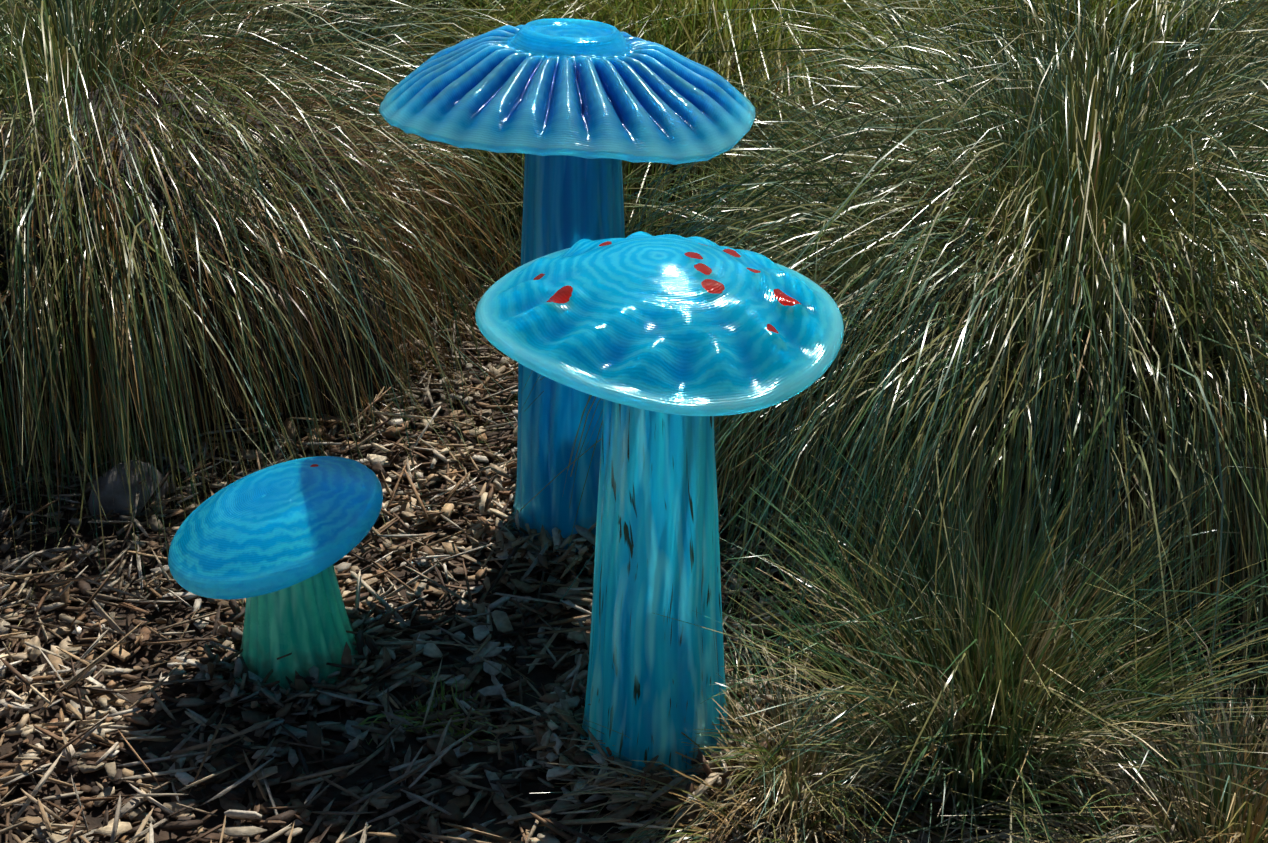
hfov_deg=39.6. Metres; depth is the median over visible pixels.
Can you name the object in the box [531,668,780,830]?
mulch
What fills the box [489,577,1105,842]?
dry grass clump
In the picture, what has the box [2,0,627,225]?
tussock grass
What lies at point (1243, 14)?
tussock grass
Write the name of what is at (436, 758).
mulch shreds
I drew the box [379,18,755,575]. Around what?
tall glass mushroom
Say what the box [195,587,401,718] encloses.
wood chips
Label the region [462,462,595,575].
wood chips
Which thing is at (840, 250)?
tussock grass
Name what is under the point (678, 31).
tussock grass
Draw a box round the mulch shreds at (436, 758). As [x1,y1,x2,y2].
[0,198,1267,842]
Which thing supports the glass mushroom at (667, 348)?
on the ground at (538, 675)
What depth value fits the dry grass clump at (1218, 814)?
1.73 m
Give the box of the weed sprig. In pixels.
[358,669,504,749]
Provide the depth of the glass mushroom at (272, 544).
1.90 m
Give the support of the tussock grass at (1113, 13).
on the ground at (538, 675)
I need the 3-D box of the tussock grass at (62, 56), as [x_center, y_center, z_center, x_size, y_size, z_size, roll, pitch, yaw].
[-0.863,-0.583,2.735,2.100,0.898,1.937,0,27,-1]
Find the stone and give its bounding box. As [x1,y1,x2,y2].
[88,460,169,525]
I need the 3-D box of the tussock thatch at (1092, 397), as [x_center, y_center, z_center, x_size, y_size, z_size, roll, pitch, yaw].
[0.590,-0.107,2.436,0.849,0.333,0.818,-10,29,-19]
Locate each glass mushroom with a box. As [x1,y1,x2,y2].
[168,456,382,710]
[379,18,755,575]
[475,231,843,814]
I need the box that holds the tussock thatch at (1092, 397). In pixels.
[739,204,1267,607]
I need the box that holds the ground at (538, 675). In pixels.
[0,147,1267,842]
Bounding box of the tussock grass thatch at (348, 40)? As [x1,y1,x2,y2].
[205,0,433,146]
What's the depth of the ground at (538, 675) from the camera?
2.00 m
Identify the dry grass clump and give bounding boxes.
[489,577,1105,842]
[814,531,1267,842]
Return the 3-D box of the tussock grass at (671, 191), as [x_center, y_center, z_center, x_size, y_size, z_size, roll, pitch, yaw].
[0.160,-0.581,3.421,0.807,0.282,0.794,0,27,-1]
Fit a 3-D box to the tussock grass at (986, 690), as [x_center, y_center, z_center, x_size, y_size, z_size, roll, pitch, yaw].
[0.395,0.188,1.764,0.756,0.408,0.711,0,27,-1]
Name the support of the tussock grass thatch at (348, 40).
on the ground at (538, 675)
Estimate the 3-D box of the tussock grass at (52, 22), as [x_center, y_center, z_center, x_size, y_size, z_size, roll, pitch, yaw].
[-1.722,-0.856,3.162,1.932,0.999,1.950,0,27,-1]
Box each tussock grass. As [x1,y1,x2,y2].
[0,0,180,75]
[0,0,695,645]
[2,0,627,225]
[308,0,1131,275]
[416,0,1267,842]
[515,53,896,252]
[654,374,1267,842]
[836,0,1267,164]
[980,0,1267,262]

